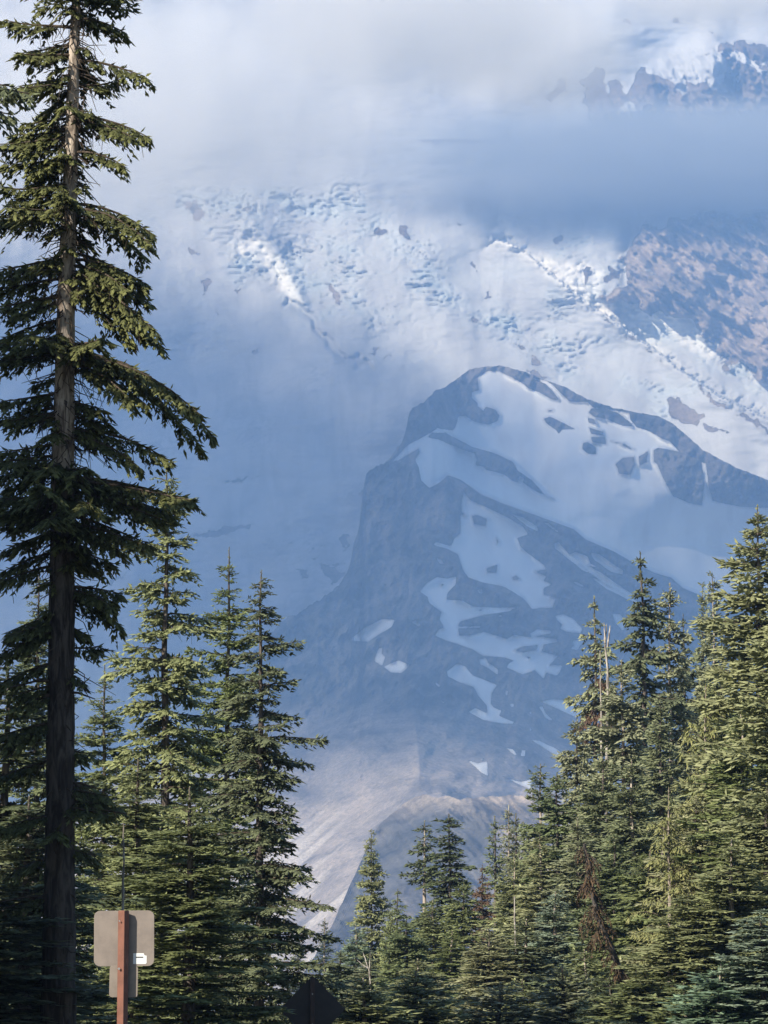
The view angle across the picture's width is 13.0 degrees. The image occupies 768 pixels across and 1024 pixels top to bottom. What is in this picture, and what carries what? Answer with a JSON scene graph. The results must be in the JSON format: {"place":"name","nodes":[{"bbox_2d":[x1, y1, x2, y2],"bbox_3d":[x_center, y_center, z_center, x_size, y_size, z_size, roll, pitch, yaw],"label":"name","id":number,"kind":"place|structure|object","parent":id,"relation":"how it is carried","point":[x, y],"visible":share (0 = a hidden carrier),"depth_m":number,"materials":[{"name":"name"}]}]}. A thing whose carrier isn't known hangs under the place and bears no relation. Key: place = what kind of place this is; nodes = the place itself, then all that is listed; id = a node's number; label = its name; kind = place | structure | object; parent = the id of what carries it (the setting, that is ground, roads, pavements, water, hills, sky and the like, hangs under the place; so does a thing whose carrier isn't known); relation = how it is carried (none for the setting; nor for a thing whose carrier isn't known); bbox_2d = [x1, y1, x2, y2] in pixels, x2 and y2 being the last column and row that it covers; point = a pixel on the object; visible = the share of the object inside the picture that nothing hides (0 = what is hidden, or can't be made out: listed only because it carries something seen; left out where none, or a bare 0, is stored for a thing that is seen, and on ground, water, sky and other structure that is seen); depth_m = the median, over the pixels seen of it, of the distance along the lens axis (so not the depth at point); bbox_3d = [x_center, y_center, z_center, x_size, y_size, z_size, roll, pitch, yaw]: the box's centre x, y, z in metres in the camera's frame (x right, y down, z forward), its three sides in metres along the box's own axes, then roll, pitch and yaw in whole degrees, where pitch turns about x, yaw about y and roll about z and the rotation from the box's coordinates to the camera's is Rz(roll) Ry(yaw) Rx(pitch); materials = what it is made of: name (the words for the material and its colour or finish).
{"place":"outdoors","nodes":[
{"label":"outdoors","id":0,"kind":"place"},
{"bbox_2d":[0,0,767,1015],"bbox_3d":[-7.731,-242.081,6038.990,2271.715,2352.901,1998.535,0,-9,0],"label":"mountain","id":1,"kind":"structure","parent":0,"point":[370,224],"depth_m":6491.53,"materials":[{"name":"white snow"}]},
{"bbox_2d":[9,365,767,1008],"bbox_3d":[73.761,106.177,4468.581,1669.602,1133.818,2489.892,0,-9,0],"label":"rocky peak","id":2,"kind":"structure","parent":0,"point":[511,523],"depth_m":4734.70,"materials":[{"name":"grey stone"}]},
{"bbox_2d":[281,794,573,1005],"bbox_3d":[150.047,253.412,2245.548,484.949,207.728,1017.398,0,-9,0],"label":"moraine hill","id":3,"kind":"structure","parent":0,"point":[395,836],"depth_m":2557.64,"materials":[{"name":"grey stone"}]},
{"bbox_3d":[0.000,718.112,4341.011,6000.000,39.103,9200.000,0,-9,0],"label":"ground","id":4,"kind":"structure","parent":0,"visible":0},
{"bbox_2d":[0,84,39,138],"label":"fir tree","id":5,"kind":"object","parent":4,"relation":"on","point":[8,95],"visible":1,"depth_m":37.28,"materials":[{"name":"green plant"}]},
{"bbox_2d":[0,566,99,1008],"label":"fir tree","id":6,"kind":"object","parent":4,"relation":"on","point":[35,795],"visible":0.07,"depth_m":72.08,"materials":[{"name":"green plant"}]},
{"bbox_2d":[0,884,108,1023],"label":"fir tree","id":7,"kind":"object","parent":4,"relation":"on","point":[17,987],"visible":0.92,"depth_m":39.32,"materials":[{"name":"green plant"}]},
{"bbox_2d":[0,796,116,1023],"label":"fir tree","id":8,"kind":"object","parent":4,"relation":"on","point":[37,953],"visible":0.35,"depth_m":45.61,"materials":[{"name":"green plant"}]},
{"bbox_2d":[0,664,152,1023],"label":"fir tree","id":9,"kind":"object","parent":4,"relation":"on","point":[6,812],"visible":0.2,"depth_m":49.89,"materials":[{"name":"green plant"}]},
{"bbox_2d":[0,0,219,1023],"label":"fir tree","id":10,"kind":"object","parent":4,"relation":"on","point":[58,508],"visible":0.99,"depth_m":40.50,"materials":[{"name":"green plant"}]},
{"bbox_2d":[116,822,124,909],"bbox_3d":[-3.416,6.452,43.436,0.076,4.906,0.251,-3,-10,15],"label":"dead snag","id":11,"kind":"object","parent":4,"relation":"on","point":[123,890],"visible":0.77,"depth_m":43.80,"materials":[{"name":"brown wood"}]},
{"bbox_2d":[94,910,153,1023],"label":"road sign","id":12,"kind":"object","parent":4,"relation":"on","point":[123,944],"visible":1,"depth_m":33.79,"materials":[{"name":"grey metal"}]},
{"bbox_2d":[74,665,182,1015],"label":"fir tree","id":13,"kind":"object","parent":4,"relation":"on","point":[104,740],"visible":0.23,"depth_m":75.92,"materials":[{"name":"green plant"}]},
{"bbox_2d":[76,759,237,1022],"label":"fir tree","id":14,"kind":"object","parent":4,"relation":"on","point":[136,832],"visible":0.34,"depth_m":59.63,"materials":[{"name":"green plant"}]},
{"bbox_2d":[75,470,253,1023],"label":"fir tree","id":15,"kind":"object","parent":4,"relation":"on","point":[166,749],"visible":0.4,"depth_m":68.15,"materials":[{"name":"green plant"}]},
{"bbox_2d":[92,786,318,1023],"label":"fir tree","id":16,"kind":"object","parent":4,"relation":"on","point":[194,934],"visible":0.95,"depth_m":54.28,"materials":[{"name":"green plant"}]},
{"bbox_2d":[169,547,290,1023],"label":"fir tree","id":17,"kind":"object","parent":4,"relation":"on","point":[214,754],"visible":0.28,"depth_m":73.10,"materials":[{"name":"green plant"}]},
{"bbox_2d":[167,570,353,1023],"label":"fir tree","id":18,"kind":"object","parent":4,"relation":"on","point":[264,834],"visible":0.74,"depth_m":64.71,"materials":[{"name":"green plant"}]},
{"bbox_2d":[249,985,297,1023],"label":"fir tree","id":19,"kind":"object","parent":4,"relation":"on","point":[292,989],"visible":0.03,"depth_m":71.27,"materials":[{"name":"green plant"}]},
{"bbox_2d":[284,933,306,1003],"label":"fir tree","id":20,"kind":"object","parent":4,"relation":"on","point":[297,958],"visible":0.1,"depth_m":297.36,"materials":[{"name":"green plant"}]},
{"bbox_2d":[282,976,344,1023],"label":"road sign","id":21,"kind":"object","parent":4,"relation":"on","point":[312,1000],"visible":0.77,"depth_m":56.45,"materials":[{"name":"metal"}]},
{"bbox_2d":[310,918,335,996],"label":"fir tree","id":22,"kind":"object","parent":4,"relation":"on","point":[322,960],"visible":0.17,"depth_m":267.82,"materials":[{"name":"green plant"}]},
{"bbox_2d":[314,950,361,1018],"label":"fir tree","id":23,"kind":"object","parent":4,"relation":"on","point":[338,968],"visible":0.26,"depth_m":118.76,"materials":[{"name":"green plant"}]},
{"bbox_2d":[328,923,376,1000],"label":"fir tree","id":24,"kind":"object","parent":4,"relation":"on","point":[355,951],"visible":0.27,"depth_m":128.81,"materials":[{"name":"green plant"}]},
{"bbox_2d":[336,960,387,1021],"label":"fir tree","id":25,"kind":"object","parent":4,"relation":"on","point":[365,976],"visible":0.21,"depth_m":112.89,"materials":[{"name":"green plant"}]},
{"bbox_2d":[357,952,370,989],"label":"dead snag","id":26,"kind":"object","parent":4,"relation":"on","point":[367,966],"visible":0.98,"depth_m":111.61,"materials":[{"name":"grey wood"}]},
{"bbox_2d":[343,829,392,989],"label":"fir tree","id":27,"kind":"object","parent":4,"relation":"on","point":[374,919],"visible":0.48,"depth_m":149.03,"materials":[{"name":"green plant"}]},
{"bbox_2d":[328,976,417,1023],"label":"fir tree","id":28,"kind":"object","parent":4,"relation":"on","point":[368,1012],"visible":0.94,"depth_m":65.13,"materials":[{"name":"green plant"}]},
{"bbox_2d":[359,983,403,1014],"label":"fir tree","id":29,"kind":"object","parent":4,"relation":"on","point":[385,995],"visible":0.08,"depth_m":110.75,"materials":[{"name":"green plant"}]},
{"bbox_2d":[374,910,400,1003],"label":"fir tree","id":30,"kind":"object","parent":4,"relation":"on","point":[384,946],"visible":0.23,"depth_m":123.00,"materials":[{"name":"green plant"}]},
{"bbox_2d":[377,889,416,990],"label":"fir tree","id":31,"kind":"object","parent":4,"relation":"on","point":[398,918],"visible":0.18,"depth_m":139.10,"materials":[{"name":"green plant"}]},
{"bbox_2d":[369,919,455,1007],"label":"fir tree","id":32,"kind":"object","parent":4,"relation":"on","point":[405,939],"visible":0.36,"depth_m":110.90,"materials":[{"name":"green plant"}]},
{"bbox_2d":[375,958,453,1023],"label":"fir tree","id":33,"kind":"object","parent":4,"relation":"on","point":[421,974],"visible":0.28,"depth_m":108.77,"materials":[{"name":"green plant"}]},
{"bbox_2d":[350,970,481,1023],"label":"fir tree","id":34,"kind":"object","parent":4,"relation":"on","point":[424,1011],"visible":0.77,"depth_m":67.11,"materials":[{"name":"green plant"}]},
{"bbox_2d":[398,820,446,952],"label":"fir tree","id":35,"kind":"object","parent":4,"relation":"on","point":[427,876],"visible":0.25,"depth_m":149.22,"materials":[{"name":"green plant"}]},
{"bbox_2d":[404,900,467,993],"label":"fir tree","id":36,"kind":"object","parent":4,"relation":"on","point":[433,933],"visible":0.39,"depth_m":117.01,"materials":[{"name":"green plant"}]},
{"bbox_2d":[418,813,478,963],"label":"fir tree","id":37,"kind":"object","parent":4,"relation":"on","point":[452,880],"visible":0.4,"depth_m":145.32,"materials":[{"name":"green plant"}]},
{"bbox_2d":[421,929,481,1013],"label":"fir tree","id":38,"kind":"object","parent":4,"relation":"on","point":[455,973],"visible":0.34,"depth_m":110.88,"materials":[{"name":"green plant"}]},
{"bbox_2d":[425,882,494,979],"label":"fir tree","id":39,"kind":"object","parent":4,"relation":"on","point":[454,909],"visible":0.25,"depth_m":121.09,"materials":[{"name":"green plant"}]},
{"bbox_2d":[439,984,495,1023],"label":"fir tree","id":40,"kind":"object","parent":4,"relation":"on","point":[461,997],"visible":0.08,"depth_m":104.72,"materials":[{"name":"green plant"}]},
{"bbox_2d":[466,865,500,964],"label":"fir tree","id":41,"kind":"object","parent":4,"relation":"on","point":[484,898],"visible":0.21,"depth_m":127.20,"materials":[{"name":"green plant"}]},
{"bbox_2d":[434,927,533,1023],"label":"fir tree","id":42,"kind":"object","parent":4,"relation":"on","point":[480,959],"visible":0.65,"depth_m":96.90,"materials":[{"name":"green plant"}]},
{"bbox_2d":[479,816,507,962],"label":"fir tree","id":43,"kind":"object","parent":4,"relation":"on","point":[490,871],"visible":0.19,"depth_m":171.27,"materials":[{"name":"green plant"}]},
{"bbox_2d":[470,853,530,997],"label":"fir tree","id":44,"kind":"object","parent":4,"relation":"on","point":[507,890],"visible":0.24,"depth_m":117.26,"materials":[{"name":"green plant"}]},
{"bbox_2d":[491,805,520,925],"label":"fir tree","id":45,"kind":"object","parent":4,"relation":"on","point":[508,814],"visible":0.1,"depth_m":177.43,"materials":[{"name":"green plant"}]},
{"bbox_2d":[451,981,565,1023],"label":"fir tree","id":46,"kind":"object","parent":4,"relation":"on","point":[498,1003],"visible":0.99,"depth_m":69.03,"materials":[{"name":"green plant"}]},
{"bbox_2d":[492,812,526,942],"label":"fir tree","id":47,"kind":"object","parent":4,"relation":"on","point":[516,844],"visible":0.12,"depth_m":169.46,"materials":[{"name":"green plant"}]},
{"bbox_2d":[485,978,545,1023],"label":"fir tree","id":48,"kind":"object","parent":4,"relation":"on","point":[530,1004],"visible":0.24,"depth_m":94.95,"materials":[{"name":"green plant"}]},
{"bbox_2d":[514,896,516,970],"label":"dead snag","id":49,"kind":"object","parent":4,"relation":"on","point":[514,924],"visible":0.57,"depth_m":98.33,"materials":[{"name":"grey wood"}]},
{"bbox_2d":[510,822,530,935],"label":"fir tree","id":50,"kind":"object","parent":4,"relation":"on","point":[520,840],"visible":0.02,"depth_m":164.48,"materials":[{"name":"green plant"}]},
{"bbox_2d":[481,918,564,1021],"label":"fir tree","id":51,"kind":"object","parent":4,"relation":"on","point":[531,965],"visible":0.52,"depth_m":97.02,"materials":[{"name":"green plant"}]},
{"bbox_2d":[490,831,575,998],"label":"fir tree","id":52,"kind":"object","parent":4,"relation":"on","point":[532,899],"visible":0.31,"depth_m":115.19,"materials":[{"name":"green plant"}]},
{"bbox_2d":[510,763,559,913],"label":"fir tree","id":53,"kind":"object","parent":4,"relation":"on","point":[531,835],"visible":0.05,"depth_m":139.68,"materials":[{"name":"green plant"}]},
{"bbox_2d":[500,772,585,954],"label":"fir tree","id":54,"kind":"object","parent":4,"relation":"on","point":[557,830],"visible":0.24,"depth_m":117.54,"materials":[{"name":"green plant"}]},
{"bbox_2d":[513,889,598,999],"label":"fir tree","id":55,"kind":"object","parent":4,"relation":"on","point":[550,939],"visible":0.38,"depth_m":99.15,"materials":[{"name":"green plant"}]},
{"bbox_2d":[518,964,598,1023],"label":"fir tree","id":56,"kind":"object","parent":4,"relation":"on","point":[564,1001],"visible":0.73,"depth_m":78.93,"materials":[{"name":"green plant"}]},
{"bbox_2d":[521,816,600,982],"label":"fir tree","id":57,"kind":"object","parent":4,"relation":"on","point":[571,889],"visible":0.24,"depth_m":103.38,"materials":[{"name":"green plant"}]},
{"bbox_2d":[532,715,597,894],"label":"fir tree","id":58,"kind":"object","parent":4,"relation":"on","point":[567,767],"visible":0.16,"depth_m":124.01,"materials":[{"name":"green plant"}]},
{"bbox_2d":[533,947,622,1022],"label":"fir tree","id":59,"kind":"object","parent":4,"relation":"on","point":[583,968],"visible":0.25,"depth_m":83.16,"materials":[{"name":"green plant"}]},
{"bbox_2d":[517,748,643,958],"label":"fir tree","id":60,"kind":"object","parent":4,"relation":"on","point":[593,813],"visible":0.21,"depth_m":107.67,"materials":[{"name":"green plant"}]},
{"bbox_2d":[528,835,647,1015],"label":"fir tree","id":61,"kind":"object","parent":4,"relation":"on","point":[604,875],"visible":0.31,"depth_m":93.27,"materials":[{"name":"green plant"}]},
{"bbox_2d":[562,596,618,819],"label":"fir tree","id":62,"kind":"object","parent":4,"relation":"on","point":[587,711],"visible":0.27,"depth_m":130.46,"materials":[{"name":"green plant"}]},
{"bbox_2d":[574,843,632,1004],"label":"dead fir","id":63,"kind":"object","parent":4,"relation":"on","point":[588,888],"visible":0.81,"depth_m":75.22,"materials":[{"name":"brown plant"}]},
{"bbox_2d":[566,975,643,1023],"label":"fir tree","id":64,"kind":"object","parent":4,"relation":"on","point":[588,1010],"visible":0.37,"depth_m":75.18,"materials":[{"name":"green plant"}]},
{"bbox_2d":[600,624,610,819],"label":"dead snag","id":65,"kind":"object","parent":4,"relation":"on","point":[607,681],"visible":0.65,"depth_m":127.70,"materials":[{"name":"grey wood"}]},
{"bbox_2d":[572,756,667,961],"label":"fir tree","id":66,"kind":"object","parent":4,"relation":"on","point":[638,814],"visible":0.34,"depth_m":101.65,"materials":[{"name":"green plant"}]},
{"bbox_2d":[565,660,685,885],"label":"fir tree","id":67,"kind":"object","parent":4,"relation":"on","point":[630,735],"visible":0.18,"depth_m":118.04,"materials":[{"name":"green plant"}]},
{"bbox_2d":[582,849,680,1001],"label":"fir tree","id":68,"kind":"object","parent":4,"relation":"on","point":[620,918],"visible":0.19,"depth_m":87.35,"materials":[{"name":"green plant"}]},
{"bbox_2d":[585,971,682,1023],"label":"fir tree","id":69,"kind":"object","parent":4,"relation":"on","point":[634,988],"visible":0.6,"depth_m":73.02,"materials":[{"name":"green plant"}]},
{"bbox_2d":[604,551,687,852],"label":"fir tree","id":70,"kind":"object","parent":4,"relation":"on","point":[643,658],"visible":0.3,"depth_m":125.57,"materials":[{"name":"green plant"}]},
{"bbox_2d":[621,693,687,923],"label":"fir tree","id":71,"kind":"object","parent":4,"relation":"on","point":[656,780],"visible":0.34,"depth_m":115.94,"materials":[{"name":"green plant"}]},
{"bbox_2d":[604,785,720,986],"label":"fir tree","id":72,"kind":"object","parent":4,"relation":"on","point":[666,821],"visible":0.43,"depth_m":83.56,"materials":[{"name":"green plant"}]},
{"bbox_2d":[577,890,759,1023],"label":"fir tree","id":73,"kind":"object","parent":4,"relation":"on","point":[659,953],"visible":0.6,"depth_m":73.09,"materials":[{"name":"green plant"}]},
{"bbox_2d":[615,795,724,991],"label":"fir tree","id":74,"kind":"object","parent":4,"relation":"on","point":[697,847],"visible":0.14,"depth_m":85.45,"materials":[{"name":"green plant"}]},
{"bbox_2d":[650,584,698,841],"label":"fir tree","id":75,"kind":"object","parent":4,"relation":"on","point":[669,674],"visible":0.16,"depth_m":128.57,"materials":[{"name":"green plant"}]},
{"bbox_2d":[625,980,724,1023],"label":"fir tree","id":76,"kind":"object","parent":4,"relation":"on","point":[661,1017],"visible":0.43,"depth_m":67.25,"materials":[{"name":"green plant"}]},
{"bbox_2d":[668,615,701,836],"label":"fir tree","id":77,"kind":"object","parent":4,"relation":"on","point":[688,671],"visible":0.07,"depth_m":136.46,"materials":[{"name":"green plant"}]},
{"bbox_2d":[646,684,730,878],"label":"fir tree","id":78,"kind":"object","parent":4,"relation":"on","point":[705,733],"visible":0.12,"depth_m":90.04,"materials":[{"name":"green plant"}]},
{"bbox_2d":[630,713,767,955],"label":"fir tree","id":79,"kind":"object","parent":4,"relation":"on","point":[729,775],"visible":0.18,"depth_m":83.67,"materials":[{"name":"green plant"}]},
{"bbox_2d":[689,582,712,752],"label":"fir tree","id":80,"kind":"object","parent":4,"relation":"on","point":[697,657],"visible":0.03,"depth_m":143.00,"materials":[{"name":"green plant"}]},
{"bbox_2d":[646,504,767,898],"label":"fir tree","id":81,"kind":"object","parent":4,"relation":"on","point":[757,602],"visible":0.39,"depth_m":88.39,"materials":[{"name":"green plant"}]},
{"bbox_2d":[675,570,738,819],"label":"fir tree","id":82,"kind":"object","parent":4,"relation":"on","point":[704,650],"visible":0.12,"depth_m":136.74,"materials":[{"name":"green plant"}]},
{"bbox_2d":[649,836,767,1011],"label":"fir tree","id":83,"kind":"object","parent":4,"relation":"on","point":[715,881],"visible":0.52,"depth_m":73.29,"materials":[{"name":"green plant"}]},
{"bbox_2d":[657,960,767,1023],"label":"fir tree","id":84,"kind":"object","parent":4,"relation":"on","point":[689,1009],"visible":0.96,"depth_m":65.00,"materials":[{"name":"green plant"}]},
{"bbox_2d":[673,667,754,856],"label":"fir tree","id":85,"kind":"object","parent":4,"relation":"on","point":[710,692],"visible":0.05,"depth_m":98.23,"materials":[{"name":"green plant"}]},
{"bbox_2d":[670,787,767,997],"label":"fir tree","id":86,"kind":"object","parent":4,"relation":"on","point":[756,827],"visible":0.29,"depth_m":75.66,"materials":[{"name":"green plant"}]},
{"bbox_2d":[672,909,767,1023],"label":"fir tree","id":87,"kind":"object","parent":4,"relation":"on","point":[760,945],"visible":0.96,"depth_m":65.20,"materials":[{"name":"green plant"}]},
{"bbox_2d":[700,604,767,925],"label":"fir tree","id":88,"kind":"object","parent":4,"relation":"on","point":[754,755],"visible":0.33,"depth_m":80.00,"materials":[{"name":"green plant"}]}
]}

